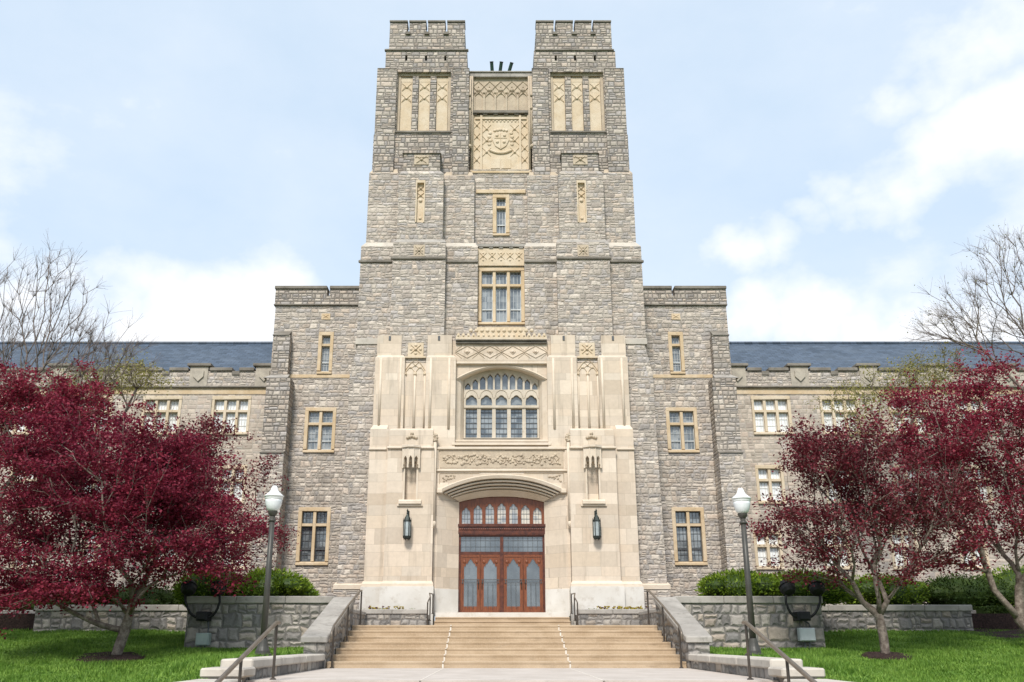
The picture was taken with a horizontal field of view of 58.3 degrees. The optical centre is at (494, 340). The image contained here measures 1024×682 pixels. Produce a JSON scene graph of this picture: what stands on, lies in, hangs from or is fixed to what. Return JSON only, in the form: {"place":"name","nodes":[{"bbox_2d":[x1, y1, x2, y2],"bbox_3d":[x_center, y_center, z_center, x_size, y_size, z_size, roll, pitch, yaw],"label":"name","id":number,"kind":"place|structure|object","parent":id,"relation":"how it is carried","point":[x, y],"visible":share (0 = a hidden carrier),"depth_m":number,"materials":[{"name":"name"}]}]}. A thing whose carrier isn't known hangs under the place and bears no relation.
{"place":"outdoors","nodes":[
{"label":"outdoors","id":0,"kind":"place"},
{"bbox_2d":[0,613,34,630],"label":"planting bed ground","id":1,"kind":"structure","parent":0,"point":[24,621],"depth_m":30.37,"materials":[{"name":"brown soil"}]},
{"bbox_2d":[0,589,85,609],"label":"yew shrub","id":2,"kind":"object","parent":1,"relation":"on","point":[32,606],"visible":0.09,"depth_m":32.51,"materials":[{"name":"green plant"}]},
{"bbox_2d":[0,231,166,517],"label":"bare tree","id":3,"kind":"object","parent":1,"relation":"on","point":[51,336],"visible":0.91,"depth_m":35.59,"materials":[{"name":"grey plant"}]},
{"bbox_2d":[36,342,189,577],"bbox_3d":[-16.590,5.761,38.331,6.457,11.495,5.160,0,-18,0],"label":"budding tree","id":4,"kind":"object","parent":1,"relation":"on","point":[135,389],"visible":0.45,"depth_m":39.31,"materials":[{"name":"green plant"}]},
{"bbox_2d":[89,582,180,604],"bbox_3d":[-12.594,9.011,32.191,3.841,1.184,2.174,0,-18,0],"label":"yew shrub","id":5,"kind":"object","parent":1,"relation":"on","point":[161,595],"visible":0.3,"depth_m":31.76,"materials":[{"name":"green plant"}]},
{"bbox_2d":[124,403,300,582],"bbox_3d":[-10.251,6.012,32.936,7.401,7.572,5.558,0,-18,0],"label":"maple tree","id":6,"kind":"object","parent":1,"relation":"on","point":[206,425],"visible":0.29,"depth_m":32.68,"materials":[{"name":"red plant"}]},
{"bbox_2d":[0,20,1023,624],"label":"university hall","id":7,"kind":"structure","parent":1,"relation":"on","point":[500,372],"depth_m":40.20,"materials":[{"name":"beige stone"}]},
{"bbox_2d":[3,407,37,434],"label":"window","id":8,"kind":"structure","parent":7,"relation":"in","point":[22,427],"depth_m":42.42,"materials":[{"name":"white glass"}]},
{"bbox_2d":[8,467,36,503],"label":"window","id":9,"kind":"structure","parent":7,"relation":"in","point":[12,467],"depth_m":41.66,"materials":[{"name":"beige stone"}]},
{"bbox_2d":[11,533,40,569],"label":"window","id":10,"kind":"structure","parent":7,"relation":"in","point":[18,533],"depth_m":40.66,"materials":[{"name":"beige stone"}]},
{"bbox_2d":[82,465,101,502],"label":"window","id":11,"kind":"structure","parent":7,"relation":"in","point":[91,465],"depth_m":41.67,"materials":[{"name":"beige stone"}]},
{"bbox_2d":[79,530,108,569],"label":"window","id":12,"kind":"structure","parent":7,"relation":"in","point":[95,530],"depth_m":40.73,"materials":[{"name":"beige stone"}]},
{"bbox_2d":[84,396,112,430],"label":"window","id":13,"kind":"structure","parent":7,"relation":"in","point":[109,400],"depth_m":42.69,"materials":[{"name":"beige stone"}]},
{"bbox_2d":[138,396,181,434],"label":"window","id":14,"kind":"structure","parent":7,"relation":"in","point":[165,405],"depth_m":42.72,"materials":[{"name":"beige stone"}]},
{"bbox_2d":[150,530,179,569],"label":"window","id":15,"kind":"structure","parent":7,"relation":"in","point":[179,530],"depth_m":40.58,"materials":[{"name":"beige stone"}]},
{"bbox_2d":[209,396,251,434],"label":"window","id":16,"kind":"structure","parent":7,"relation":"in","point":[230,408],"depth_m":42.70,"materials":[{"name":"beige stone"}]},
{"bbox_2d":[217,465,246,503],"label":"window","id":17,"kind":"structure","parent":7,"relation":"in","point":[245,469],"depth_m":41.67,"materials":[{"name":"beige stone"}]},
{"bbox_2d":[218,530,248,569],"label":"window","id":18,"kind":"structure","parent":7,"relation":"in","point":[225,530],"depth_m":40.65,"materials":[{"name":"beige stone"}]},
{"bbox_2d":[295,507,330,564],"bbox_3d":[-7.677,8.291,38.959,1.393,2.416,0.372,0,-18,0],"label":"window","id":19,"kind":"structure","parent":7,"relation":"in","point":[313,522],"depth_m":38.99,"materials":[{"name":"beige stone"}]},
{"bbox_2d":[303,407,336,452],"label":"window","id":20,"kind":"structure","parent":7,"relation":"in","point":[320,422],"depth_m":40.38,"materials":[{"name":"beige stone"}]},
{"bbox_2d":[316,332,333,373],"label":"window","id":21,"kind":"structure","parent":7,"relation":"in","point":[326,339],"depth_m":41.46,"materials":[{"name":"beige stone"}]},
{"bbox_2d":[403,509,411,540],"bbox_3d":[-3.416,7.164,35.863,0.325,1.230,0.413,0,-18,0],"label":"wall lantern","id":22,"kind":"object","parent":7,"relation":"attached to","point":[407,520],"depth_m":35.70,"materials":[{"name":"brown metal"}]},
{"bbox_2d":[460,555,479,611],"bbox_3d":[-0.973,9.643,36.499,0.778,2.246,0.144,0,-18,0],"label":"entrance door","id":23,"kind":"structure","parent":7,"relation":"in","point":[470,564],"depth_m":36.50,"materials":[{"name":"brown wood"}]},
{"bbox_2d":[480,555,499,611],"bbox_3d":[-0.184,9.643,36.499,0.778,2.246,0.144,0,-18,0],"label":"entrance door","id":24,"kind":"structure","parent":7,"relation":"in","point":[490,564],"depth_m":36.50,"materials":[{"name":"brown wood"}]},
{"bbox_2d":[490,61,493,70],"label":"roof horn","id":25,"kind":"object","parent":7,"relation":"on","point":[491,66],"visible":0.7,"depth_m":45.38,"materials":[{"name":"green metal"}]},
{"bbox_2d":[499,61,502,70],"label":"roof horn","id":26,"kind":"object","parent":7,"relation":"on","point":[500,65],"visible":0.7,"depth_m":45.37,"materials":[{"name":"green metal"}]},
{"bbox_2d":[478,267,524,324],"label":"window","id":27,"kind":"structure","parent":7,"relation":"in","point":[501,293],"depth_m":40.50,"materials":[{"name":"beige stone"}]},
{"bbox_2d":[493,194,509,235],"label":"window","id":28,"kind":"structure","parent":7,"relation":"in","point":[501,227],"depth_m":41.96,"materials":[{"name":"beige stone"}]},
{"bbox_2d":[464,369,538,438],"bbox_3d":[0.276,2.654,38.793,3.175,3.004,0.250,0,-18,0],"label":"window","id":29,"kind":"structure","parent":7,"relation":"in","point":[499,403],"depth_m":38.76,"materials":[{"name":"grey glass"}]},
{"bbox_2d":[459,497,543,523],"bbox_3d":[0.276,6.907,37.438,3.528,1.205,0.100,0,-18,0],"label":"transom window","id":30,"kind":"structure","parent":7,"relation":"in","point":[485,510],"depth_m":37.42,"materials":[{"name":"brown wood"}]},
{"bbox_2d":[508,62,513,70],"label":"roof horn","id":31,"kind":"object","parent":7,"relation":"on","point":[510,66],"visible":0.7,"depth_m":45.36,"materials":[{"name":"green metal"}]},
{"bbox_2d":[503,555,522,611],"bbox_3d":[0.736,9.643,36.499,0.778,2.246,0.144,0,-18,0],"label":"entrance door","id":32,"kind":"structure","parent":7,"relation":"in","point":[513,564],"depth_m":36.51,"materials":[{"name":"brown wood"}]},
{"bbox_2d":[523,555,542,611],"bbox_3d":[1.525,9.643,36.499,0.778,2.246,0.144,0,-18,0],"label":"entrance door","id":33,"kind":"structure","parent":7,"relation":"in","point":[532,564],"depth_m":36.51,"materials":[{"name":"brown wood"}]},
{"bbox_2d":[592,509,600,540],"bbox_3d":[3.971,7.164,35.863,0.325,1.230,0.413,0,-18,0],"label":"wall lantern","id":34,"kind":"object","parent":7,"relation":"attached to","point":[596,522],"depth_m":35.70,"materials":[{"name":"brown metal"}]},
{"bbox_2d":[668,332,685,373],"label":"window","id":35,"kind":"structure","parent":7,"relation":"in","point":[675,339],"depth_m":41.46,"materials":[{"name":"beige stone"}]},
{"bbox_2d":[666,407,699,452],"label":"window","id":36,"kind":"structure","parent":7,"relation":"in","point":[681,422],"depth_m":40.38,"materials":[{"name":"beige stone"}]},
{"bbox_2d":[671,507,707,564],"bbox_3d":[8.233,8.291,38.959,1.393,2.416,0.372,0,-18,0],"label":"window","id":37,"kind":"structure","parent":7,"relation":"in","point":[688,523],"depth_m":38.97,"materials":[{"name":"beige stone"}]},
{"bbox_2d":[753,530,784,569],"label":"window","id":38,"kind":"structure","parent":7,"relation":"in","point":[764,551],"depth_m":40.71,"materials":[{"name":"beige stone"}]},
{"bbox_2d":[755,465,786,503],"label":"window","id":39,"kind":"structure","parent":7,"relation":"in","point":[767,482],"depth_m":41.66,"materials":[{"name":"beige stone"}]},
{"bbox_2d":[750,396,792,434],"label":"window","id":40,"kind":"structure","parent":7,"relation":"in","point":[769,413],"depth_m":42.65,"materials":[{"name":"beige stone"}]},
{"bbox_2d":[821,530,852,569],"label":"window","id":41,"kind":"structure","parent":7,"relation":"in","point":[845,567],"depth_m":40.68,"materials":[{"name":"beige stone"}]},
{"bbox_2d":[824,465,853,503],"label":"window","id":42,"kind":"structure","parent":7,"relation":"in","point":[828,501],"depth_m":41.46,"materials":[{"name":"beige stone"}]},
{"bbox_2d":[819,396,860,434],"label":"window","id":43,"kind":"structure","parent":7,"relation":"in","point":[828,415],"depth_m":42.70,"materials":[{"name":"beige stone"}]},
{"bbox_2d":[889,530,918,569],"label":"window","id":44,"kind":"structure","parent":7,"relation":"in","point":[894,558],"depth_m":40.73,"materials":[{"name":"beige stone"}]},
{"bbox_2d":[892,465,920,503],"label":"window","id":45,"kind":"structure","parent":7,"relation":"in","point":[894,465],"depth_m":41.72,"materials":[{"name":"beige stone"}]},
{"bbox_2d":[887,396,930,434],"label":"window","id":46,"kind":"structure","parent":7,"relation":"in","point":[896,412],"depth_m":42.60,"materials":[{"name":"white glass"}]},
{"bbox_2d":[956,530,990,569],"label":"window","id":47,"kind":"structure","parent":7,"relation":"in","point":[985,551],"depth_m":40.60,"materials":[{"name":"beige stone"}]},
{"bbox_2d":[956,396,999,434],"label":"window","id":48,"kind":"structure","parent":7,"relation":"in","point":[971,407],"depth_m":42.73,"materials":[{"name":"beige stone"}]},
{"bbox_2d":[963,465,994,503],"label":"window","id":49,"kind":"structure","parent":7,"relation":"in","point":[987,490],"depth_m":41.60,"materials":[{"name":"beige stone"}]},
{"bbox_2d":[0,627,303,681],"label":"lawn","id":50,"kind":"structure","parent":0,"point":[79,654],"depth_m":23.92,"materials":[{"name":"green plant"}]},
{"bbox_2d":[1,610,35,612],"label":"terrace wall","id":51,"kind":"structure","parent":50,"relation":"on","point":[31,611],"depth_m":31.81,"materials":[{"name":"grey stone"}]},
{"bbox_2d":[0,357,153,581],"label":"maple tree","id":52,"kind":"object","parent":50,"relation":"on","point":[17,398],"visible":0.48,"depth_m":28.74,"materials":[{"name":"red plant"}]},
{"bbox_2d":[72,651,146,662],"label":"mulch","id":53,"kind":"object","parent":50,"relation":"on","point":[108,656],"visible":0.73,"depth_m":23.48,"materials":[{"name":"brown soil"}]},
{"bbox_2d":[33,605,186,631],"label":"terrace wall","id":54,"kind":"structure","parent":50,"relation":"on","point":[170,617],"depth_m":29.98,"materials":[{"name":"grey stone"}]},
{"bbox_2d":[0,392,287,654],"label":"maple tree","id":55,"kind":"object","parent":50,"relation":"on","point":[164,490],"visible":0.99,"depth_m":24.14,"materials":[{"name":"red plant"}]},
{"bbox_2d":[195,621,210,647],"bbox_3d":[-8.085,8.199,25.490,0.366,0.917,0.292,0,-18,0],"label":"electrical box","id":56,"kind":"object","parent":50,"relation":"on","point":[203,639],"visible":0.82,"depth_m":25.34,"materials":[{"name":"grey metal"}]},
{"bbox_2d":[184,596,335,648],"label":"terrace wall","id":57,"kind":"structure","parent":50,"relation":"on","point":[235,621],"depth_m":25.85,"materials":[{"name":"grey stone"}]},
{"bbox_2d":[180,580,226,620],"bbox_3d":[-8.181,7.262,25.735,1.304,1.120,0.565,0,-18,0],"label":"floodlight","id":58,"kind":"object","parent":57,"relation":"attached to","point":[189,588],"visible":0.94,"depth_m":25.59,"materials":[{"name":"black paint"}]},
{"bbox_2d":[255,485,283,655],"bbox_3d":[-4.794,4.810,19.469,0.430,3.563,0.430,0,-18,0],"label":"street lamp","id":59,"kind":"object","parent":50,"relation":"on","point":[274,496],"visible":0.94,"depth_m":19.48,"materials":[{"name":"grey metal"}]},
{"bbox_2d":[301,597,355,667],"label":"stair cheek wall","id":60,"kind":"structure","parent":50,"relation":"on","point":[315,637],"depth_m":22.96,"materials":[{"name":"grey stone"}]},
{"bbox_2d":[353,609,365,624],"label":"return wall","id":61,"kind":"structure","parent":50,"relation":"on","point":[356,616],"depth_m":31.59,"materials":[{"name":"grey stone"}]},
{"bbox_2d":[435,612,568,616],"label":"threshold slab pavement","id":62,"kind":"structure","parent":0,"point":[501,614],"depth_m":34.32,"materials":[{"name":"white stone"}]},
{"bbox_2d":[245,668,778,681],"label":"landing pavement","id":63,"kind":"structure","parent":0,"point":[503,675],"depth_m":16.99,"materials":[{"name":"grey concrete"}]},
{"bbox_2d":[327,625,686,667],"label":"entrance steps","id":64,"kind":"structure","parent":63,"relation":"on","point":[505,646],"depth_m":23.61,"materials":[{"name":"beige stone"}]},
{"bbox_2d":[330,590,362,667],"bbox_3d":[-3.834,7.387,23.885,0.110,2.012,4.808,0,-18,0],"label":"handrail","id":65,"kind":"object","parent":64,"relation":"on","point":[338,619],"visible":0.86,"depth_m":23.74,"materials":[{"name":"grey metal"}]},
{"bbox_2d":[646,590,683,667],"bbox_3d":[4.386,7.387,23.885,0.110,2.012,4.808,0,-18,0],"label":"handrail","id":66,"kind":"object","parent":64,"relation":"on","point":[680,633],"visible":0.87,"depth_m":23.71,"materials":[{"name":"grey metal"}]},
{"bbox_2d":[419,625,604,681],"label":"step joint line","id":67,"kind":"object","parent":63,"relation":"on","point":[563,647],"visible":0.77,"depth_m":22.32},
{"bbox_2d":[654,597,712,667],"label":"stair cheek wall","id":68,"kind":"structure","parent":63,"relation":"on","point":[697,637],"depth_m":22.97,"materials":[{"name":"grey stone"}]},
{"bbox_2d":[0,0,1023,495],"label":"sky","id":69,"kind":"structure","parent":0,"point":[818,163],"materials":[{"name":"blue"}]},
{"bbox_2d":[709,628,1023,681],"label":"lawn","id":70,"kind":"structure","parent":0,"point":[930,659],"depth_m":24.60,"materials":[{"name":"green plant"}]},
{"bbox_2d":[639,609,656,624],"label":"return wall","id":71,"kind":"structure","parent":70,"relation":"on","point":[644,617],"depth_m":31.72,"materials":[{"name":"grey stone"}]},
{"bbox_2d":[731,487,763,655],"bbox_3d":[5.346,4.834,19.462,0.430,3.513,0.430,0,-18,0],"label":"street lamp","id":72,"kind":"object","parent":70,"relation":"on","point":[741,499],"visible":0.94,"depth_m":19.48,"materials":[{"name":"grey metal"}]},
{"bbox_2d":[673,596,825,648],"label":"terrace wall","id":73,"kind":"structure","parent":70,"relation":"on","point":[719,619],"depth_m":25.85,"materials":[{"name":"grey stone"}]},
{"bbox_2d":[778,580,824,620],"bbox_3d":[8.628,7.262,25.735,1.304,1.120,0.565,0,-18,0],"label":"floodlight","id":74,"kind":"object","parent":73,"relation":"attached to","point":[789,589],"visible":0.98,"depth_m":25.59,"materials":[{"name":"black paint"}]},
{"bbox_2d":[797,621,815,649],"bbox_3d":[8.654,8.171,25.498,0.434,0.882,0.290,0,-18,0],"label":"electrical box","id":75,"kind":"object","parent":70,"relation":"on","point":[806,634],"visible":0.84,"depth_m":25.38,"materials":[{"name":"grey metal"}]},
{"bbox_2d":[733,399,1007,653],"bbox_3d":[10.185,5.228,25.102,7.400,6.741,5.704,0,-18,0],"label":"maple tree","id":76,"kind":"object","parent":70,"relation":"on","point":[842,464],"visible":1,"depth_m":24.66,"materials":[{"name":"red plant"}]},
{"bbox_2d":[861,651,911,660],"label":"mulch","id":77,"kind":"object","parent":70,"relation":"on","point":[883,656],"visible":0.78,"depth_m":23.75,"materials":[{"name":"brown soil"}]},
{"bbox_2d":[821,605,973,631],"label":"terrace wall","id":78,"kind":"structure","parent":70,"relation":"on","point":[911,617],"depth_m":29.98,"materials":[{"name":"grey stone"}]},
{"bbox_2d":[964,629,1023,640],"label":"mulch","id":79,"kind":"object","parent":70,"relation":"on","point":[1003,633],"visible":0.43,"depth_m":29.30,"materials":[{"name":"brown soil"}]},
{"bbox_2d":[971,613,1019,629],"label":"planting bed ground","id":80,"kind":"structure","parent":0,"point":[1002,621],"depth_m":30.37,"materials":[{"name":"brown soil"}]},
{"bbox_2d":[839,573,931,604],"bbox_3d":[13.640,8.874,32.267,3.902,1.527,2.203,0,-18,0],"label":"yew shrub","id":81,"kind":"object","parent":80,"relation":"on","point":[909,594],"visible":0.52,"depth_m":31.73,"materials":[{"name":"green plant"}]},
{"bbox_2d":[802,335,997,580],"bbox_3d":[17.213,5.533,38.273,7.675,11.894,4.996,0,-18,0],"label":"budding tree","id":82,"kind":"object","parent":80,"relation":"on","point":[940,378],"visible":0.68,"depth_m":39.06,"materials":[{"name":"yellow-green young leaves"},{"name":"bark"}]},
{"bbox_2d":[856,342,1023,632],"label":"maple tree","id":83,"kind":"object","parent":80,"relation":"on","point":[970,430],"visible":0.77,"depth_m":26.88,"materials":[{"name":"red plant"}]},
{"bbox_2d":[895,223,1023,390],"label":"bare tree","id":84,"kind":"object","parent":80,"relation":"on","point":[1021,324],"visible":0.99,"depth_m":38.44,"materials":[{"name":"grey plant"}]},
{"bbox_2d":[917,572,1014,608],"bbox_3d":[16.577,9.019,32.740,3.718,1.550,2.104,0,-18,0],"label":"yew shrub","id":85,"kind":"object","parent":80,"relation":"on","point":[963,590],"visible":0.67,"depth_m":32.18,"materials":[{"name":"green plant"}]},
{"bbox_2d":[972,605,1013,612],"bbox_3d":[18.227,9.633,31.591,3.170,1.067,1.058,0,-18,0],"label":"clipped hedge","id":86,"kind":"object","parent":80,"relation":"on","point":[991,609],"visible":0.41,"depth_m":31.30,"materials":[{"name":"green plant"}]},
{"bbox_2d":[977,562,1023,605],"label":"yew shrub","id":87,"kind":"object","parent":80,"relation":"on","point":[1007,575],"visible":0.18,"depth_m":34.16,"materials":[{"name":"green plant"}]},
{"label":"path","id":88,"kind":"structure","parent":0,"visible":0},
{"bbox_2d":[215,621,280,681],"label":"handrail","id":89,"kind":"object","parent":88,"relation":"on","point":[231,668],"visible":1,"depth_m":13.91,"materials":[{"name":"grey metal"}]},
{"bbox_2d":[741,621,816,681],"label":"handrail","id":90,"kind":"object","parent":88,"relation":"on","point":[797,667],"visible":1,"depth_m":13.82,"materials":[{"name":"grey metal"}]},
{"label":"upper terrace pavement","id":91,"kind":"structure","parent":0,"visible":0},
{"bbox_2d":[357,609,428,624],"bbox_3d":[-3.748,10.366,34.013,2.597,0.786,1.400,0,-18,0],"label":"stone planter","id":92,"kind":"object","parent":91,"relation":"on","point":[395,616],"visible":0.6,"depth_m":33.43,"materials":[{"name":"grey stone"}]},
{"bbox_2d":[368,606,414,608],"bbox_3d":[-3.958,9.924,34.075,2.008,0.193,0.505,0,-18,0],"label":"pansy","id":93,"kind":"object","parent":92,"relation":"on","point":[369,607],"depth_m":34.05,"materials":[{"name":"yellow plant"}]},
{"bbox_2d":[427,593,433,624],"bbox_3d":[-2.393,9.921,33.789,0.135,1.294,1.711,-1,-18,3],"label":"handrail","id":94,"kind":"object","parent":91,"relation":"on","point":[430,613],"visible":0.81,"depth_m":33.80,"materials":[{"name":"grey metal"}]},
{"bbox_2d":[434,617,569,624],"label":"door steps","id":95,"kind":"structure","parent":91,"relation":"on","point":[502,621],"depth_m":33.43,"materials":[{"name":"beige stone"}]},
{"bbox_2d":[570,593,578,624],"bbox_3d":[2.946,9.921,33.789,0.135,1.294,1.711,1,-18,-3],"label":"handrail","id":96,"kind":"object","parent":91,"relation":"on","point":[574,608],"visible":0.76,"depth_m":33.76,"materials":[{"name":"grey metal"}]},
{"bbox_2d":[575,609,646,624],"bbox_3d":[4.300,10.366,34.013,2.597,0.786,1.400,0,-18,0],"label":"stone planter","id":97,"kind":"object","parent":91,"relation":"on","point":[608,616],"visible":0.57,"depth_m":33.43,"materials":[{"name":"grey stone"}]},
{"bbox_2d":[588,606,646,608],"bbox_3d":[4.547,9.929,34.080,2.210,0.190,0.529,0,-18,0],"label":"pansy","id":98,"kind":"object","parent":97,"relation":"on","point":[613,607],"depth_m":34.01,"materials":[{"name":"yellow plant"}]},
{"label":"ground","id":99,"kind":"structure","parent":0,"visible":0},
{"bbox_2d":[179,654,324,681],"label":"landing flank wall","id":100,"kind":"structure","parent":99,"relation":"on","point":[256,667],"depth_m":15.83,"materials":[{"name":"grey stone"}]},
{"bbox_2d":[688,654,848,681],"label":"landing flank wall","id":101,"kind":"structure","parent":99,"relation":"on","point":[772,668],"depth_m":16.00,"materials":[{"name":"grey stone"}]},
{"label":"planting bed ground","id":102,"kind":"structure","parent":0,"visible":0},
{"bbox_2d":[172,567,241,607],"bbox_3d":[-8.870,7.729,28.641,2.383,1.393,2.128,0,-18,0],"label":"yew shrub","id":103,"kind":"object","parent":102,"relation":"on","point":[203,588],"visible":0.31,"depth_m":28.01,"materials":[{"name":"green plant"}]},
{"bbox_2d":[230,566,318,595],"bbox_3d":[-6.842,7.697,28.467,2.752,1.410,2.288,0,-18,0],"label":"yew shrub","id":104,"kind":"object","parent":102,"relation":"on","point":[287,584],"visible":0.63,"depth_m":27.89,"materials":[{"name":"green plant"}]},
{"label":"planting bed ground","id":105,"kind":"structure","parent":0,"visible":0},
{"bbox_2d":[693,567,781,595],"bbox_3d":[7.578,7.695,28.458,2.767,1.388,2.246,0,-18,0],"label":"yew shrub","id":106,"kind":"object","parent":105,"relation":"on","point":[731,582],"visible":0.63,"depth_m":27.81,"materials":[{"name":"green plant"}]},
{"bbox_2d":[769,567,851,606],"bbox_3d":[9.654,7.739,28.709,2.693,1.415,2.370,0,-18,0],"label":"yew shrub","id":107,"kind":"object","parent":105,"relation":"on","point":[834,596],"visible":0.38,"depth_m":28.06,"materials":[{"name":"green plant"}]}
]}

